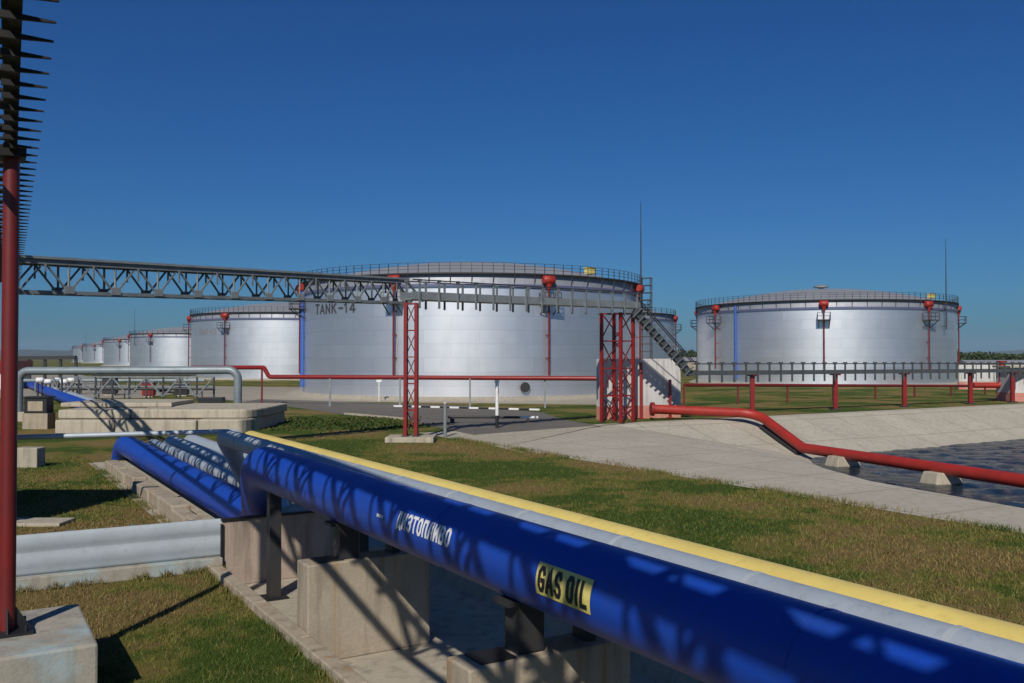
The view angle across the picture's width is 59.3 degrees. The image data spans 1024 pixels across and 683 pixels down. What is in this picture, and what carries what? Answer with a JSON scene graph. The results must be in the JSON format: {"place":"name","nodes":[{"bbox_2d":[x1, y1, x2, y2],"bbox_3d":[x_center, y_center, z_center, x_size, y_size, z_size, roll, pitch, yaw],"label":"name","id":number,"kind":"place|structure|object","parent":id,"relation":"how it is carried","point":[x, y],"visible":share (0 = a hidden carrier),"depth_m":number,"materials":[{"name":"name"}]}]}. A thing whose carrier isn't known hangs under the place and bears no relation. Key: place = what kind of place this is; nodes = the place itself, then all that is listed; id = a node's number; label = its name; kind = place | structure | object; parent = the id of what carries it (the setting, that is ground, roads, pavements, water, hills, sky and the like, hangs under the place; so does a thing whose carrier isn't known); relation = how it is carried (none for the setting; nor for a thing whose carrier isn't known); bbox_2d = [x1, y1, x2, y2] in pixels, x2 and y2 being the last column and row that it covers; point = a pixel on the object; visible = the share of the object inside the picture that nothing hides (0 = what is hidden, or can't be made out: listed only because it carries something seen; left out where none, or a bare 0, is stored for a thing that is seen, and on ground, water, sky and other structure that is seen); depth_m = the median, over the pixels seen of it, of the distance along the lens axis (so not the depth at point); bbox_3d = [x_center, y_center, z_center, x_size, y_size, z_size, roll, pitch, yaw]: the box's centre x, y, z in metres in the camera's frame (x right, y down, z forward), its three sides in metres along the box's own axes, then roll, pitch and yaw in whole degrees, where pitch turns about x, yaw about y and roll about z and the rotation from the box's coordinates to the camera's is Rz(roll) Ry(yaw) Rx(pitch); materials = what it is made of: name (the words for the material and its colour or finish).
{"place":"outdoors","nodes":[
{"label":"outdoors","id":0,"kind":"place"},
{"bbox_2d":[0,360,32,388],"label":"red shed","id":1,"kind":"structure","parent":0,"point":[24,363],"depth_m":130.71,"materials":[{"name":"paint"}]},
{"bbox_2d":[0,349,72,357],"bbox_3d":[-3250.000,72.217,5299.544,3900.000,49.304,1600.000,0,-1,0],"label":"hills","id":2,"kind":"structure","parent":0,"point":[24,352],"depth_m":4886.59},
{"bbox_2d":[67,378,74,390],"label":"white drum","id":3,"kind":"object","parent":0,"point":[71,380],"visible":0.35,"depth_m":108.72,"materials":[{"name":"paint"}]},
{"bbox_2d":[0,375,173,397],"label":"yard ground","id":4,"kind":"structure","parent":0,"point":[87,393],"depth_m":119.92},
{"bbox_2d":[36,377,43,395],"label":"white drum","id":5,"kind":"object","parent":4,"relation":"on","point":[39,380],"visible":0.94,"depth_m":104.83,"materials":[{"name":"paint"}]},
{"bbox_2d":[18,356,77,384],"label":"pipe bridge","id":6,"kind":"structure","parent":4,"relation":"on","point":[46,358],"depth_m":149.58,"materials":[{"name":"metal"}]},
{"bbox_2d":[44,379,51,387],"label":"white drum","id":7,"kind":"object","parent":4,"relation":"on","point":[47,381],"visible":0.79,"depth_m":108.75,"materials":[{"name":"paint"}]},
{"bbox_2d":[102,378,117,394],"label":"valve cabinet","id":8,"kind":"object","parent":4,"relation":"on","point":[105,392],"visible":0.65,"depth_m":107.53,"materials":[{"name":"metal"}]},
{"bbox_2d":[23,379,205,393],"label":"grey pipe","id":9,"kind":"object","parent":4,"relation":"on","point":[126,380],"visible":0.43,"depth_m":111.75,"materials":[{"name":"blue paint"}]},
{"bbox_2d":[92,374,195,391],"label":"slim pipe","id":10,"kind":"object","parent":4,"relation":"on","point":[150,375],"visible":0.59,"depth_m":117.87,"materials":[{"name":"metal"}]},
{"bbox_2d":[16,570,330,682],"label":"grass","id":11,"kind":"structure","parent":0,"point":[204,637],"depth_m":15.31,"materials":[{"name":"plant"}]},
{"bbox_2d":[401,302,420,436],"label":"lattice tower","id":12,"kind":"structure","parent":0,"point":[415,373],"depth_m":48.72,"materials":[{"name":"metal"}]},
{"bbox_2d":[398,279,640,314],"bbox_3d":[1.423,-2.631,56.389,1.310,1.889,20.486,-1,-1,45],"label":"cable gallery","id":13,"kind":"object","parent":12,"relation":"attached to","point":[493,299],"visible":0.98,"depth_m":54.41,"materials":[{"name":"metal"}]},
{"bbox_2d":[631,298,693,376],"bbox_3d":[10.771,-0.254,64.011,6.299,5.536,1.262,1,-1,-34],"label":"cable stair","id":14,"kind":"object","parent":13,"relation":"attached to","point":[657,337],"visible":1,"depth_m":63.73,"materials":[{"name":"metal"}]},
{"bbox_2d":[242,399,597,434],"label":"service road","id":15,"kind":"structure","parent":0,"point":[477,426],"depth_m":71.89,"materials":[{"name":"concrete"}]},
{"bbox_2d":[192,365,595,407],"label":"pipe","id":16,"kind":"object","parent":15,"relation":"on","point":[262,368],"visible":0.87,"depth_m":83.60,"materials":[{"name":"metal"}]},
{"bbox_2d":[448,416,537,422],"bbox_3d":[-1.328,5.438,62.916,6.293,0.492,0.250,0,-1,0],"label":"barrier pole","id":17,"kind":"object","parent":15,"relation":"on","point":[452,419],"visible":1,"depth_m":62.84,"materials":[{"name":"metal"}]},
{"bbox_2d":[495,380,498,427],"bbox_3d":[-0.973,4.058,58.345,0.270,3.094,0.220,1,-1,-37],"label":"barrier post","id":18,"kind":"object","parent":15,"relation":"on","point":[496,403],"visible":1,"depth_m":58.27,"materials":[{"name":"metal"}]},
{"bbox_2d":[0,358,1023,682],"bbox_3d":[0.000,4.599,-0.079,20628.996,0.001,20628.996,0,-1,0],"label":"ground","id":19,"kind":"structure","parent":0,"point":[768,402],"depth_m":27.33,"materials":[{"name":"plant"}]},
{"bbox_2d":[17,447,44,467],"bbox_3d":[-20.185,4.849,37.660,0.980,0.840,0.700,0,-1,0],"label":"concrete block","id":20,"kind":"object","parent":19,"relation":"on","point":[31,457],"depth_m":37.31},
{"bbox_2d":[22,396,55,428],"bbox_3d":[-30.446,4.563,57.930,1.600,2.070,1.050,0,-1,0],"label":"concrete block","id":21,"kind":"object","parent":19,"relation":"on","point":[39,413],"visible":0.99,"depth_m":57.46,"materials":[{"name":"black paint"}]},
{"bbox_2d":[17,518,74,526],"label":"paving slab","id":22,"kind":"structure","parent":19,"relation":"on","point":[41,522],"depth_m":24.62,"materials":[{"name":"concrete"}]},
{"bbox_2d":[0,604,97,682],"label":"foundation block","id":23,"kind":"structure","parent":19,"relation":"on","point":[60,645],"depth_m":11.84,"materials":[{"name":"concrete"}]},
{"bbox_2d":[0,146,33,638],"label":"red column","id":24,"kind":"structure","parent":23,"relation":"on","point":[14,622],"depth_m":12.42,"materials":[{"name":"metal"}]},
{"bbox_2d":[0,0,58,286],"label":"overhead cable rack","id":25,"kind":"object","parent":24,"relation":"on","point":[12,17],"visible":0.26,"depth_m":9.73,"materials":[{"name":"metal"}]},
{"bbox_2d":[19,255,423,304],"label":"truss bridge","id":26,"kind":"structure","parent":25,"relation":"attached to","point":[46,262],"depth_m":41.31,"materials":[{"name":"metal"}]},
{"bbox_2d":[26,382,84,407],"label":"blue pipeline","id":27,"kind":"object","parent":19,"relation":"on","point":[62,397],"visible":0.45,"depth_m":90.73,"materials":[{"name":"paint"}]},
{"bbox_2d":[47,385,93,399],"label":"grey pipeline","id":28,"kind":"object","parent":19,"relation":"on","point":[78,395],"visible":0.23,"depth_m":87.64,"materials":[{"name":"silver metal"}]},
{"bbox_2d":[71,345,82,361],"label":"storage tank","id":29,"kind":"object","parent":19,"relation":"on","point":[77,351],"visible":0.23,"depth_m":792.27,"materials":[{"name":"metal"}]},
{"bbox_2d":[80,342,102,362],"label":"storage tank","id":30,"kind":"object","parent":19,"relation":"on","point":[92,352],"visible":0.34,"depth_m":659.60,"materials":[{"name":"metal"}]},
{"bbox_2d":[17,455,168,534],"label":"grass","id":31,"kind":"structure","parent":19,"relation":"on","point":[83,494],"depth_m":29.42,"materials":[{"name":"plant"}]},
{"bbox_2d":[101,336,129,365],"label":"storage tank","id":32,"kind":"object","parent":19,"relation":"on","point":[115,351],"visible":0.35,"depth_m":458.05,"materials":[{"name":"metal"}]},
{"bbox_2d":[16,518,222,591],"bbox_3d":[-9.480,4.372,17.908,7.157,1.085,0.420,1,-1,-29],"label":"metal barrier","id":33,"kind":"object","parent":19,"relation":"on","point":[117,554],"visible":0.91,"depth_m":18.53,"materials":[{"name":"metal"}]},
{"bbox_2d":[18,366,241,420],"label":"grey pipe arch","id":34,"kind":"structure","parent":19,"relation":"on","point":[235,373],"depth_m":64.72,"materials":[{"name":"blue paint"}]},
{"bbox_2d":[52,376,214,400],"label":"lattice pipe rack","id":35,"kind":"object","parent":19,"relation":"on","point":[179,378],"visible":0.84,"depth_m":94.85,"materials":[{"name":"metal"}]},
{"bbox_2d":[59,388,212,398],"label":"dark pipe","id":36,"kind":"object","parent":19,"relation":"on","point":[98,389],"visible":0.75,"depth_m":98.81,"materials":[{"name":"metal"}]},
{"bbox_2d":[142,381,156,396],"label":"valve cabinet","id":37,"kind":"object","parent":19,"relation":"on","point":[153,393],"visible":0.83,"depth_m":102.53,"materials":[{"name":"metal"}]},
{"bbox_2d":[125,322,190,365],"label":"storage tank","id":38,"kind":"object","parent":19,"relation":"on","point":[163,347],"visible":0.54,"depth_m":341.01,"materials":[{"name":"metal"}]},
{"bbox_2d":[55,399,286,432],"bbox_3d":[-22.343,4.838,58.634,13.256,1.775,8.584,0,-1,0],"label":"concrete crossing","id":39,"kind":"object","parent":19,"relation":"on","point":[110,415],"visible":0.88,"depth_m":55.23,"materials":[{"name":"concrete"}]},
{"bbox_2d":[198,397,224,402],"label":"dark bench block","id":40,"kind":"structure","parent":39,"relation":"on","point":[211,400],"depth_m":71.53,"materials":[{"name":"black paint"}]},
{"bbox_2d":[16,467,343,682],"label":"weeds","id":41,"kind":"object","parent":19,"relation":"on","point":[206,574],"visible":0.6,"depth_m":17.52,"materials":[{"name":"green plant"}]},
{"bbox_2d":[174,383,190,395],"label":"valve cabinet","id":42,"kind":"object","parent":19,"relation":"on","point":[184,392],"visible":0.64,"depth_m":105.52,"materials":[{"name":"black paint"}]},
{"bbox_2d":[207,563,231,582],"bbox_3d":[-6.454,4.915,19.392,0.260,0.280,2.350,1,-1,-32],"label":"kerb stone","id":43,"kind":"object","parent":19,"relation":"on","point":[218,568],"visible":0.29,"depth_m":18.77,"materials":[{"name":"concrete"}]},
{"bbox_2d":[183,302,299,379],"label":"storage tank","id":44,"kind":"object","parent":19,"relation":"on","point":[266,335],"visible":0.55,"depth_m":180.05,"materials":[{"name":"metal"}]},
{"bbox_2d":[221,574,265,610],"bbox_3d":[-5.199,4.879,17.347,0.260,0.280,2.350,1,-1,-32],"label":"kerb stone","id":45,"kind":"object","parent":19,"relation":"on","point":[252,597],"visible":0.65,"depth_m":17.19,"materials":[{"name":"concrete"}]},
{"bbox_2d":[253,602,309,646],"bbox_3d":[-3.945,4.844,15.301,0.260,0.280,2.350,1,-1,-32],"label":"kerb stone","id":46,"kind":"object","parent":19,"relation":"on","point":[291,630],"visible":0.66,"depth_m":15.17,"materials":[{"name":"concrete"}]},
{"bbox_2d":[296,636,367,682],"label":"kerb stone","id":47,"kind":"object","parent":19,"relation":"on","point":[338,668],"visible":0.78,"depth_m":13.17,"materials":[{"name":"concrete"}]},
{"bbox_2d":[255,415,448,433],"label":"weeds","id":48,"kind":"object","parent":19,"relation":"on","point":[320,423],"visible":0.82,"depth_m":60.96,"materials":[{"name":"green plant"}]},
{"bbox_2d":[123,385,595,404],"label":"gravel strip","id":49,"kind":"object","parent":19,"relation":"on","point":[254,393],"depth_m":102.15,"materials":[{"name":"gravel"}]},
{"bbox_2d":[376,380,381,400],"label":"marker sign","id":50,"kind":"object","parent":49,"relation":"on","point":[378,381],"visible":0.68,"depth_m":94.08,"materials":[{"name":"metal"}]},
{"bbox_2d":[287,202,652,400],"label":"storage tank","id":51,"kind":"object","parent":49,"relation":"on","point":[355,339],"visible":0.7,"depth_m":98.08,"materials":[{"name":"metal"}]},
{"bbox_2d":[89,461,703,682],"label":"concrete channel","id":52,"kind":"object","parent":19,"relation":"in","point":[467,615],"visible":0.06,"depth_m":16.41,"materials":[{"name":"concrete"}]},
{"bbox_2d":[105,460,121,472],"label":"stone block","id":53,"kind":"structure","parent":52,"relation":"on","point":[108,463],"depth_m":35.81,"materials":[{"name":"concrete"}]},
{"bbox_2d":[111,463,127,478],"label":"stone block","id":54,"kind":"structure","parent":52,"relation":"on","point":[114,467],"depth_m":34.22,"materials":[{"name":"concrete"}]},
{"bbox_2d":[117,469,134,484],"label":"stone block","id":55,"kind":"structure","parent":52,"relation":"on","point":[121,475],"depth_m":32.93,"materials":[{"name":"concrete"}]},
{"bbox_2d":[126,472,146,489],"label":"stone block","id":56,"kind":"structure","parent":52,"relation":"on","point":[132,477],"depth_m":31.35,"materials":[{"name":"concrete"}]},
{"bbox_2d":[133,480,153,495],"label":"stone block","id":57,"kind":"structure","parent":52,"relation":"on","point":[136,486],"depth_m":30.25,"materials":[{"name":"concrete"}]},
{"bbox_2d":[140,484,163,502],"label":"stone block","id":58,"kind":"structure","parent":52,"relation":"on","point":[145,490],"depth_m":28.66,"materials":[{"name":"concrete"}]},
{"bbox_2d":[150,490,174,510],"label":"stone block","id":59,"kind":"structure","parent":52,"relation":"on","point":[155,496],"depth_m":27.39,"materials":[{"name":"concrete"}]},
{"bbox_2d":[159,496,190,519],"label":"stone block","id":60,"kind":"structure","parent":52,"relation":"on","point":[167,505],"depth_m":25.74,"materials":[{"name":"concrete"}]},
{"bbox_2d":[171,508,195,521],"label":"stone block","id":61,"kind":"structure","parent":52,"relation":"on","point":[179,515],"depth_m":24.47,"materials":[{"name":"concrete"}]},
{"bbox_2d":[186,514,211,520],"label":"stone block","id":62,"kind":"structure","parent":52,"relation":"on","point":[198,517],"depth_m":23.29,"materials":[{"name":"concrete"}]},
{"bbox_2d":[184,435,247,457],"bbox_3d":[-11.781,5.250,36.911,0.720,1.987,15.595,1,-1,-32],"label":"grey pipeline","id":63,"kind":"object","parent":52,"relation":"on","point":[205,442],"visible":0.17,"depth_m":39.11,"materials":[{"name":"silver metal"}]},
{"bbox_2d":[164,435,288,506],"bbox_3d":[-11.712,5.218,35.077,0.720,1.987,18.395,1,-1,-32],"label":"grey pipeline","id":64,"kind":"object","parent":52,"relation":"on","point":[207,454],"visible":0.26,"depth_m":35.67,"materials":[{"name":"silver metal"}]},
{"bbox_2d":[260,492,288,601],"bbox_3d":[-4.951,4.223,18.713,0.500,2.200,0.500,1,-1,-32],"label":"steel post","id":65,"kind":"object","parent":52,"relation":"on","point":[273,561],"visible":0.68,"depth_m":18.61,"materials":[{"name":"metal"}]},
{"bbox_2d":[220,510,332,583],"bbox_3d":[-5.206,4.607,20.351,2.775,1.488,0.330,1,-1,-32],"label":"concrete headwall","id":66,"kind":"object","parent":52,"relation":"on","point":[306,534],"visible":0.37,"depth_m":20.03,"materials":[{"name":"grey concrete"}]},
{"bbox_2d":[297,520,429,658],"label":"concrete pier","id":67,"kind":"structure","parent":52,"relation":"on","point":[352,601],"depth_m":15.11,"materials":[{"name":"grey concrete"}]},
{"bbox_2d":[111,437,1023,682],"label":"gas oil pipeline","id":68,"kind":"object","parent":67,"relation":"on","point":[704,627],"visible":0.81,"depth_m":8.48,"materials":[{"name":"blue paint"}]},
{"bbox_2d":[359,532,368,551],"bbox_3d":[-3.044,4.116,18.594,0.575,2.410,0.500,1,-1,-32],"label":"pipe support","id":69,"kind":"object","parent":52,"relation":"on","point":[363,542],"visible":0.07,"depth_m":18.45,"materials":[{"name":"metal"}]},
{"bbox_2d":[245,431,1023,642],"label":"yellow pipeline","id":70,"kind":"object","parent":69,"relation":"on","point":[988,625],"visible":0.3,"depth_m":9.33,"materials":[{"name":"paint"}]},
{"bbox_2d":[447,595,629,682],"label":"concrete pier","id":71,"kind":"structure","parent":52,"relation":"on","point":[528,652],"depth_m":10.31,"materials":[{"name":"grey concrete"}]},
{"bbox_2d":[385,435,435,442],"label":"concrete plinth","id":72,"kind":"structure","parent":19,"relation":"on","point":[411,439],"depth_m":48.04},
{"bbox_2d":[451,419,680,451],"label":"concrete forecourt","id":73,"kind":"structure","parent":19,"relation":"on","point":[509,438],"depth_m":52.28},
{"bbox_2d":[147,429,1023,663],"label":"silver pipeline","id":74,"kind":"object","parent":19,"relation":"on","point":[233,445],"visible":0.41,"depth_m":9.33,"materials":[{"name":"paint"}]},
{"bbox_2d":[17,429,242,453],"bbox_3d":[-12.057,3.253,26.705,7.873,1.214,0.150,0,-1,-11],"label":"thin pipe","id":75,"kind":"object","parent":74,"relation":"attached to","point":[114,434],"visible":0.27,"depth_m":26.73,"materials":[{"name":"silver metal"}]},
{"bbox_2d":[599,312,637,423],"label":"lattice tower","id":76,"kind":"structure","parent":19,"relation":"on","point":[614,395],"depth_m":63.43,"materials":[{"name":"metal"}]},
{"bbox_2d":[637,362,644,418],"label":"red post","id":77,"kind":"object","parent":19,"relation":"on","point":[641,386],"visible":1,"depth_m":66.81,"materials":[{"name":"metal"}]},
{"bbox_2d":[641,307,681,378],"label":"storage tank","id":78,"kind":"object","parent":19,"relation":"on","point":[668,322],"visible":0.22,"depth_m":185.76,"materials":[{"name":"metal"}]},
{"bbox_2d":[666,380,673,417],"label":"red post","id":79,"kind":"object","parent":19,"relation":"on","point":[670,393],"visible":1,"depth_m":67.75,"materials":[{"name":"metal"}]},
{"bbox_2d":[676,349,696,357],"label":"wood","id":80,"kind":"object","parent":19,"relation":"on","point":[692,353],"visible":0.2,"depth_m":640.60,"materials":[{"name":"green plant"}]},
{"bbox_2d":[423,403,1023,532],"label":"concrete basin","id":81,"kind":"object","parent":19,"relation":"on","point":[749,453],"visible":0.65,"depth_m":51.62,"materials":[{"name":"concrete"}]},
{"bbox_2d":[443,402,446,436],"bbox_3d":[-3.853,4.496,51.775,0.200,1.992,0.200,0,-1,0],"label":"grey post","id":82,"kind":"object","parent":81,"relation":"on","point":[444,419],"visible":1,"depth_m":51.70,"materials":[{"name":"metal"}]},
{"bbox_2d":[449,436,1023,534],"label":"weeds","id":83,"kind":"object","parent":81,"relation":"on","point":[767,489],"visible":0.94,"depth_m":30.70,"materials":[{"name":"green plant"}]},
{"bbox_2d":[759,424,801,453],"bbox_3d":[18.824,6.833,63.247,0.450,1.637,5.027,0,-1,-13],"label":"pipe cradle","id":84,"kind":"object","parent":81,"relation":"on","point":[778,438],"visible":0.79,"depth_m":63.02,"materials":[{"name":"concrete"}]},
{"bbox_2d":[825,455,860,466],"bbox_3d":[20.735,8.024,56.419,2.335,1.707,1.660,0,-1,-17],"label":"pipe footing","id":85,"kind":"object","parent":81,"relation":"on","point":[835,461],"visible":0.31,"depth_m":55.91,"materials":[{"name":"concrete"}]},
{"bbox_2d":[649,402,1023,487],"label":"red pipeline","id":86,"kind":"object","parent":85,"relation":"on","point":[971,473],"visible":1,"depth_m":54.89,"materials":[{"name":"paint"}]},
{"bbox_2d":[920,471,962,484],"bbox_3d":[23.183,7.889,48.620,2.335,1.707,1.660,0,-1,-17],"label":"pipe footing","id":87,"kind":"object","parent":81,"relation":"on","point":[933,477],"visible":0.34,"depth_m":48.12,"materials":[{"name":"concrete"}]},
{"bbox_2d":[747,374,756,409],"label":"rack post","id":88,"kind":"object","parent":19,"relation":"on","point":[752,391],"visible":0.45,"depth_m":73.16,"materials":[{"name":"metal"}]},
{"bbox_2d":[692,362,1023,382],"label":"cable rack","id":89,"kind":"object","parent":88,"relation":"on","point":[769,372],"visible":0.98,"depth_m":78.72,"materials":[{"name":"metal"}]},
{"bbox_2d":[689,239,966,384],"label":"storage tank","id":90,"kind":"object","parent":19,"relation":"on","point":[820,324],"visible":1,"depth_m":142.98,"materials":[{"name":"metal"}]},
{"bbox_2d":[683,383,985,405],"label":"red water pipe","id":91,"kind":"object","parent":19,"relation":"on","point":[787,386],"visible":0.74,"depth_m":92.80,"materials":[{"name":"metal"}]},
{"bbox_2d":[829,374,840,409],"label":"rack post","id":92,"kind":"object","parent":19,"relation":"on","point":[835,395],"visible":0.95,"depth_m":78.06,"materials":[{"name":"metal"}]},
{"bbox_2d":[899,373,909,406],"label":"rack post","id":93,"kind":"object","parent":19,"relation":"on","point":[904,393],"visible":0.95,"depth_m":82.65,"materials":[{"name":"metal"}]},
{"bbox_2d":[965,372,975,403],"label":"rack post","id":94,"kind":"object","parent":19,"relation":"on","point":[970,390],"visible":0.83,"depth_m":87.59,"materials":[{"name":"metal"}]},
{"bbox_2d":[973,361,1006,387],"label":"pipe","id":95,"kind":"object","parent":19,"relation":"on","point":[987,385],"visible":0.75,"depth_m":94.69,"materials":[{"name":"metal"}]},
{"bbox_2d":[957,349,1023,361],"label":"wood","id":96,"kind":"object","parent":19,"relation":"on","point":[974,355],"visible":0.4,"depth_m":356.62,"materials":[{"name":"green plant"}]},
{"bbox_2d":[992,365,1023,401],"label":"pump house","id":97,"kind":"structure","parent":19,"relation":"on","point":[1003,392],"depth_m":93.22,"materials":[{"name":"concrete"}]},
{"bbox_2d":[1007,372,1017,402],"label":"rack post","id":98,"kind":"object","parent":19,"relation":"on","point":[1012,390],"visible":0.93,"depth_m":91.06,"materials":[{"name":"metal"}]},
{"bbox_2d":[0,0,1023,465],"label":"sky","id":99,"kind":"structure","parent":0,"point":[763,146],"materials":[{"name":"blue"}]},
{"bbox_2d":[596,359,680,419],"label":"white wall","id":100,"kind":"structure","parent":0,"point":[658,374],"depth_m":67.48,"materials":[{"name":"paint"}]},
{"bbox_2d":[682,357,696,369],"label":"building","id":101,"kind":"structure","parent":0,"point":[686,360],"depth_m":325.92,"materials":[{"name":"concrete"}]},
{"bbox_2d":[699,439,1023,531],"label":"pond water","id":102,"kind":"structure","parent":0,"point":[1007,455],"depth_m":55.25,"materials":[{"name":"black liquid"}]},
{"bbox_2d":[957,365,995,388],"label":"boundary wall","id":103,"kind":"structure","parent":0,"point":[976,379],"depth_m":127.78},
{"bbox_2d":[957,360,1023,368],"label":"building","id":104,"kind":"structure","parent":0,"point":[991,361],"depth_m":297.85,"materials":[{"name":"concrete"}]},
{"bbox_2d":[962,350,1023,355],"bbox_3d":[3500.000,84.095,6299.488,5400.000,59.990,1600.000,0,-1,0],"label":"hills","id":105,"kind":"structure","parent":0,"point":[1017,352],"depth_m":6077.42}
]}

